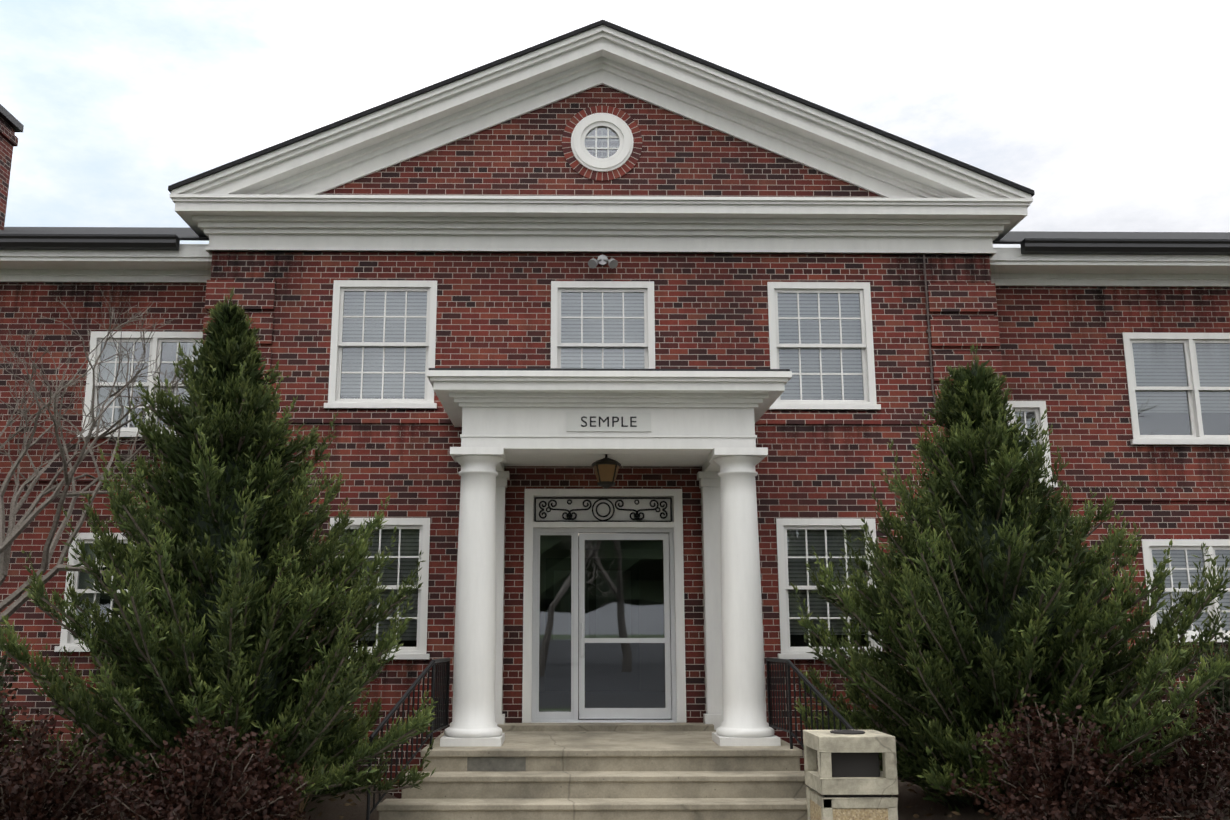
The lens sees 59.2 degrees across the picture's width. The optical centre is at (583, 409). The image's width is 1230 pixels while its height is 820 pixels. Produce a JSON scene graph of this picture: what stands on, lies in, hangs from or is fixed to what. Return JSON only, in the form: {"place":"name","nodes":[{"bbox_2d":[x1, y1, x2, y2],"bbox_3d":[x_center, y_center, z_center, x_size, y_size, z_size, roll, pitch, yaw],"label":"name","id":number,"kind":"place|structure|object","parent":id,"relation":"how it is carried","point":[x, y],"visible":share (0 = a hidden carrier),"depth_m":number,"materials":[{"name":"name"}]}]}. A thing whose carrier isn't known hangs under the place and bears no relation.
{"place":"outdoors","nodes":[
{"label":"outdoors","id":0,"kind":"place"},
{"bbox_2d":[75,342,202,639],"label":"window curtains","id":1,"kind":"object","parent":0,"point":[109,420],"depth_m":12.60,"materials":[{"name":"grey fabric"}]},
{"bbox_2d":[541,711,578,718],"bbox_3d":[0.209,3.478,12.301,1.600,0.009,1.200,0,-12,-1],"label":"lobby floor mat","id":2,"kind":"object","parent":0,"point":[560,711],"depth_m":12.86,"materials":[{"name":"grey"}]},
{"bbox_2d":[553,571,630,639],"bbox_3d":[0.147,3.131,17.341,1.240,1.100,0.020,0,-12,-1],"label":"door glass","id":3,"kind":"object","parent":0,"point":[562,593],"depth_m":17.33,"materials":[{"name":"clear glass"}]},
{"bbox_2d":[0,0,1229,247],"label":"sky","id":4,"kind":"structure","parent":0,"point":[1115,114],"materials":[{"name":"white"}]},
{"bbox_2d":[340,292,1229,640],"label":"windows","id":5,"kind":"structure","parent":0,"point":[794,394],"depth_m":12.29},
{"bbox_2d":[803,730,897,819],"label":"trash receptacle","id":6,"kind":"object","parent":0,"point":[848,779],"visible":1,"depth_m":7.86,"materials":[{"name":"concrete"}]},
{"label":"ground surface","id":7,"kind":"structure","parent":0,"visible":0},
{"bbox_2d":[0,309,185,585],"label":"bare tree","id":8,"kind":"object","parent":7,"relation":"on","point":[14,531],"visible":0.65,"depth_m":11.32,"materials":[{"name":"grey plant"}]},
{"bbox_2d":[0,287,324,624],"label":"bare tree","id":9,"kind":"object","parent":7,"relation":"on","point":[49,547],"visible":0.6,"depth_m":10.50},
{"bbox_2d":[0,766,397,819],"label":"mulch bed","id":10,"kind":"object","parent":7,"relation":"on","point":[330,810],"visible":0.04,"depth_m":9.65,"materials":[{"name":"brown soil"}]},
{"bbox_2d":[0,645,54,784],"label":"green shrub","id":11,"kind":"object","parent":10,"relation":"on","point":[7,671],"visible":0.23,"depth_m":9.07,"materials":[{"name":"green plant"}]},
{"bbox_2d":[0,690,77,814],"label":"barberry shrub","id":12,"kind":"object","parent":10,"relation":"on","point":[6,742],"visible":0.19,"depth_m":7.92,"materials":[{"name":"brown plant"}]},
{"bbox_2d":[0,706,172,819],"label":"barberry shrub","id":13,"kind":"object","parent":10,"relation":"on","point":[32,775],"visible":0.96,"depth_m":7.03,"materials":[{"name":"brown plant"}]},
{"bbox_2d":[82,711,313,819],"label":"barberry shrub","id":14,"kind":"object","parent":10,"relation":"on","point":[195,782],"visible":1,"depth_m":6.94,"materials":[{"name":"brown plant"}]},
{"bbox_2d":[0,287,437,811],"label":"conifer tree","id":15,"kind":"object","parent":10,"relation":"on","point":[227,608],"visible":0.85,"depth_m":8.43,"materials":[{"name":"green plant"}]},
{"bbox_2d":[162,729,312,819],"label":"barberry shrub","id":16,"kind":"object","parent":10,"relation":"on","point":[283,814],"visible":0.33,"depth_m":7.53,"materials":[{"name":"brown plant"}]},
{"bbox_2d":[274,760,327,819],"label":"dry grass clump","id":17,"kind":"object","parent":10,"relation":"on","point":[301,805],"visible":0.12,"depth_m":8.11,"materials":[{"name":"brown"}]},
{"bbox_2d":[377,730,808,819],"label":"porch steps","id":18,"kind":"structure","parent":7,"relation":"on","point":[634,775],"depth_m":8.95,"materials":[{"name":"concrete"}]},
{"bbox_2d":[366,657,450,819],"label":"stair railing","id":19,"kind":"object","parent":18,"relation":"on","point":[440,669],"visible":0.75,"depth_m":9.29,"materials":[{"name":"black metal"}]},
{"bbox_2d":[467,757,525,770],"bbox_3d":[-0.743,3.034,9.270,0.500,0.113,0.014,0,-12,-1],"label":"step damp patch","id":20,"kind":"object","parent":18,"relation":"attached to","point":[496,763],"visible":1,"depth_m":9.26,"materials":[{"name":"concrete"}]},
{"bbox_2d":[497,723,713,730],"bbox_3d":[0.222,3.296,11.282,2.220,0.056,0.570,0,-12,-1],"label":"door threshold","id":21,"kind":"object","parent":18,"relation":"on","point":[606,727],"depth_m":11.01,"materials":[{"name":"grey stone"}]},
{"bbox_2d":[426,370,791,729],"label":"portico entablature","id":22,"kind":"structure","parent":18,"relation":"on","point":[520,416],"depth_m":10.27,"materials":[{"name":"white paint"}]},
{"bbox_2d":[591,454,620,487],"bbox_3d":[0.233,0.608,10.895,0.300,0.365,0.300,0,-12,-1],"label":"lantern","id":23,"kind":"object","parent":22,"relation":"hanging from","point":[606,484],"visible":0.69,"depth_m":10.80,"materials":[{"name":"black metal"}]},
{"bbox_2d":[593,464,618,481],"bbox_3d":[0.233,0.649,10.887,0.264,0.170,0.264,0,-12,-1],"label":"lantern glass","id":24,"kind":"object","parent":23,"relation":"in","point":[606,472],"visible":0.75,"depth_m":10.80,"materials":[{"name":"glass"}]},
{"bbox_2d":[567,413,650,431],"bbox_3d":[0.242,0.117,10.275,0.800,0.180,0.022,0,-12,-1],"label":"sign plaque","id":25,"kind":"object","parent":22,"relation":"attached to","point":[642,423],"visible":0.93,"depth_m":10.26,"materials":[{"name":"grey metal"}]},
{"bbox_2d":[581,416,636,426],"bbox_3d":[0.243,0.111,10.261,0.528,0.102,0.004,0,-12,-1],"label":"sign text","id":26,"kind":"object","parent":25,"relation":"attached to","point":[613,421],"visible":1,"depth_m":10.26},
{"bbox_2d":[429,368,789,370],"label":"portico roof","id":27,"kind":"structure","parent":22,"relation":"on","point":[559,369],"depth_m":10.08,"materials":[{"name":"grey metal"}]},
{"bbox_2d":[440,447,780,746],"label":"portico columns","id":28,"kind":"structure","parent":18,"relation":"on","point":[474,723],"depth_m":9.94,"materials":[{"name":"white paint"}]},
{"bbox_2d":[766,657,854,763],"bbox_3d":[1.902,2.803,9.290,0.161,1.283,1.626,3,-12,-16],"label":"stair railing","id":29,"kind":"object","parent":18,"relation":"on","point":[770,680],"visible":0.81,"depth_m":9.46,"materials":[{"name":"black metal"}]},
{"bbox_2d":[0,84,1229,798],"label":"brick walls","id":30,"kind":"structure","parent":7,"relation":"on","point":[494,310],"depth_m":12.27,"materials":[{"name":"red brick"}]},
{"bbox_2d":[0,282,163,356],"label":"sill stain decal","id":31,"kind":"object","parent":30,"relation":"attached to","point":[126,288],"visible":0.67,"depth_m":12.70,"materials":[{"name":"brick"}]},
{"bbox_2d":[78,437,158,467],"bbox_3d":[-4.985,0.755,12.274,1.750,0.900,0.001,0,-12,-1],"label":"sill stain decal","id":32,"kind":"object","parent":30,"relation":"attached to","point":[137,445],"visible":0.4,"depth_m":12.34,"materials":[{"name":"brick"}]},
{"bbox_2d":[195,251,317,331],"bbox_3d":[-3.678,-1.166,12.171,1.400,1.300,0.001,0,-12,-1],"label":"sill stain decal","id":33,"kind":"object","parent":30,"relation":"attached to","point":[288,262],"visible":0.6,"depth_m":12.28,"materials":[{"name":"brick"}]},
{"bbox_2d":[335,409,429,479],"bbox_3d":[-2.239,0.403,11.871,1.420,0.850,0.001,0,-12,-1],"label":"sill stain decal","id":34,"kind":"object","parent":30,"relation":"attached to","point":[399,425],"visible":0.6,"depth_m":11.92,"materials":[{"name":"brick"}]},
{"bbox_2d":[361,659,419,725],"bbox_3d":[-2.199,3.098,11.323,1.330,0.950,0.001,0,-12,-1],"label":"sill stain decal","id":35,"kind":"object","parent":30,"relation":"attached to","point":[409,670],"visible":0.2,"depth_m":11.40,"materials":[{"name":"brick"}]},
{"bbox_2d":[169,25,1032,257],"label":"pediment","id":36,"kind":"structure","parent":30,"relation":"attached to","point":[274,201],"depth_m":12.32,"materials":[{"name":"white paint"}]},
{"bbox_2d":[562,105,641,180],"bbox_3d":[0.221,-3.115,12.625,0.940,0.940,0.035,0,-12,-1],"label":"brick surround","id":37,"kind":"object","parent":30,"relation":"in","point":[628,165],"visible":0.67,"depth_m":12.60,"materials":[{"name":"red brick"}]},
{"bbox_2d":[539,535,664,710],"bbox_3d":[0.182,2.829,14.602,2.400,2.300,5.750,0,-12,-1],"label":"lobby interior","id":38,"kind":"object","parent":30,"relation":"in","point":[646,588],"depth_m":17.31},
{"bbox_2d":[545,558,639,690],"bbox_3d":[0.146,3.433,17.346,1.500,2.090,0.110,0,-12,-1],"label":"lobby inner door frame","id":39,"kind":"object","parent":38,"relation":"attached to","point":[595,648],"depth_m":17.21,"materials":[{"name":"grey metal"}]},
{"bbox_2d":[571,113,633,171],"bbox_3d":[0.222,-3.119,12.605,0.730,0.730,0.075,0,-12,-1],"label":"round window frame","id":40,"kind":"object","parent":30,"relation":"attached to","point":[586,125],"visible":0.98,"depth_m":12.58,"materials":[{"name":"white paint"}]},
{"bbox_2d":[585,127,618,157],"bbox_3d":[0.221,-3.116,12.619,0.420,0.420,0.001,0,-12,-1],"label":"window glass","id":41,"kind":"object","parent":40,"relation":"in","point":[591,140],"visible":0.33,"depth_m":12.62,"materials":[{"name":"grey glass"}]},
{"bbox_2d":[588,255,617,268],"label":"flood lights","id":42,"kind":"object","parent":30,"relation":"attached to","point":[602,260],"visible":1,"depth_m":12.19,"materials":[{"name":"grey"}]},
{"bbox_2d":[522,489,685,722],"bbox_3d":[0.220,2.087,11.658,1.720,2.460,0.215,0,-12,-1],"label":"door surround","id":43,"kind":"object","parent":30,"relation":"attached to","point":[675,523],"visible":0.83,"depth_m":11.73,"materials":[{"name":"white wood"}]},
{"bbox_2d":[534,497,671,521],"bbox_3d":[0.220,1.093,11.853,1.507,0.272,0.017,0,-12,-1],"label":"transom grille","id":44,"kind":"object","parent":43,"relation":"attached to","point":[636,516],"visible":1,"depth_m":11.85,"materials":[{"name":"black metal"}]},
{"bbox_2d":[531,528,676,721],"bbox_3d":[0.220,2.294,11.622,1.530,2.040,0.163,0,-12,-1],"label":"door","id":45,"kind":"structure","parent":43,"relation":"in","point":[668,712],"depth_m":11.58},
{"bbox_2d":[539,535,665,711],"bbox_3d":[0.202,2.285,11.643,1.345,1.865,0.005,0,-12,-1],"label":"door glass","id":46,"kind":"object","parent":45,"relation":"in","point":[601,627],"visible":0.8,"depth_m":11.64,"materials":[{"name":"glass"}]},
{"bbox_2d":[0,280,1229,500],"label":"brick quoins and belts","id":47,"kind":"object","parent":30,"relation":"attached to","point":[966,332],"visible":0.08,"depth_m":12.17,"materials":[{"name":"red brick"}]},
{"bbox_2d":[0,244,1229,286],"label":"cornice","id":48,"kind":"structure","parent":30,"relation":"attached to","point":[186,263],"depth_m":12.66,"materials":[{"name":"white paint"}]},
{"bbox_2d":[0,234,1229,254],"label":"wing gutters","id":49,"kind":"object","parent":48,"relation":"attached to","point":[166,242],"visible":0.89,"depth_m":12.43,"materials":[{"name":"metal"}]},
{"bbox_2d":[0,20,1229,243],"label":"roof shingles","id":50,"kind":"object","parent":48,"relation":"on","point":[194,236],"visible":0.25,"depth_m":12.41,"materials":[{"name":"black"}]},
{"bbox_2d":[0,117,17,229],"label":"chimney","id":51,"kind":"object","parent":50,"relation":"on","point":[8,139],"visible":1,"depth_m":16.11,"materials":[{"name":"red brick"}]},
{"bbox_2d":[0,104,23,131],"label":"chimney cap","id":52,"kind":"object","parent":51,"relation":"on","point":[10,119],"visible":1,"depth_m":16.17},
{"bbox_2d":[54,280,1229,658],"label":"window frames","id":53,"kind":"structure","parent":30,"relation":"attached to","point":[70,642],"depth_m":12.20,"materials":[{"name":"white wood"}]},
{"bbox_2d":[76,291,1229,646],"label":"window glass panes","id":54,"kind":"object","parent":53,"relation":"in","point":[850,331],"visible":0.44,"depth_m":12.22,"materials":[{"name":"clear glass"}]},
{"bbox_2d":[99,343,1229,646],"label":"window interiors","id":55,"kind":"object","parent":30,"relation":"attached to","point":[1209,417],"depth_m":12.78,"materials":[{"name":"grey"}]},
{"bbox_2d":[790,659,835,713],"bbox_3d":[2.641,3.110,11.383,1.330,0.950,0.001,0,-12,-1],"label":"water stain","id":56,"kind":"object","parent":30,"relation":"attached to","point":[799,665],"depth_m":11.46,"materials":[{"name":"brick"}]},
{"bbox_2d":[771,410,878,470],"bbox_3d":[2.681,0.415,11.932,1.420,0.850,0.001,0,-12,-1],"label":"water stain","id":57,"kind":"object","parent":30,"relation":"attached to","point":[825,426],"visible":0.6,"depth_m":11.98,"materials":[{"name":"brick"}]},
{"bbox_2d":[923,254,935,403],"bbox_3d":[3.903,-0.913,12.206,0.054,1.781,0.031,0,-12,-1],"label":"wall conduit","id":58,"kind":"object","parent":30,"relation":"attached to","point":[928,331],"depth_m":12.20,"materials":[{"name":"brown metal"}]},
{"bbox_2d":[890,254,999,343],"bbox_3d":[4.121,-1.146,12.268,1.400,1.300,0.001,0,-12,-1],"label":"water stain","id":59,"kind":"object","parent":30,"relation":"attached to","point":[970,259],"visible":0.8,"depth_m":12.38,"materials":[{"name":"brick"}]},
{"bbox_2d":[1064,286,1227,366],"bbox_3d":[7.214,-0.931,12.774,3.500,1.100,0.001,0,-12,-1],"label":"water stain","id":60,"kind":"object","parent":30,"relation":"attached to","point":[1156,290],"visible":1,"depth_m":12.86,"materials":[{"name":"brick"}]},
{"bbox_2d":[1128,445,1229,516],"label":"water stain","id":61,"kind":"object","parent":30,"relation":"attached to","point":[1165,450],"visible":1,"depth_m":12.48,"materials":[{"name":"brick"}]},
{"bbox_2d":[1166,642,1228,700],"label":"water stain","id":62,"kind":"object","parent":30,"relation":"attached to","point":[1227,645],"depth_m":12.04,"materials":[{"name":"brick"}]},
{"bbox_2d":[0,761,1229,819],"bbox_3d":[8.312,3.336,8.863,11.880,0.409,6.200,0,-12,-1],"label":"mulch bed","id":63,"kind":"object","parent":7,"relation":"on","point":[906,797],"visible":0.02,"depth_m":9.00,"materials":[{"name":"brown soil"}]},
{"bbox_2d":[790,342,1229,812],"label":"conifer tree","id":64,"kind":"object","parent":63,"relation":"on","point":[975,620],"visible":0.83,"depth_m":8.43,"materials":[{"name":"green plant"}]},
{"bbox_2d":[946,693,1195,819],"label":"barberry shrub","id":65,"kind":"object","parent":63,"relation":"on","point":[1047,785],"visible":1,"depth_m":7.30,"materials":[{"name":"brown plant"}]},
{"bbox_2d":[1076,673,1229,819],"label":"barberry shrub","id":66,"kind":"object","parent":63,"relation":"on","point":[1182,782],"visible":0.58,"depth_m":7.67,"materials":[{"name":"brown plant"}]},
{"bbox_2d":[1152,616,1229,785],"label":"green shrub","id":67,"kind":"object","parent":63,"relation":"on","point":[1221,695],"visible":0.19,"depth_m":9.69,"materials":[{"name":"green plant"}]},
{"bbox_2d":[1198,702,1229,814],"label":"barberry shrub","id":68,"kind":"object","parent":63,"relation":"on","point":[1224,738],"visible":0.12,"depth_m":8.36,"materials":[{"name":"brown plant"}]}
]}

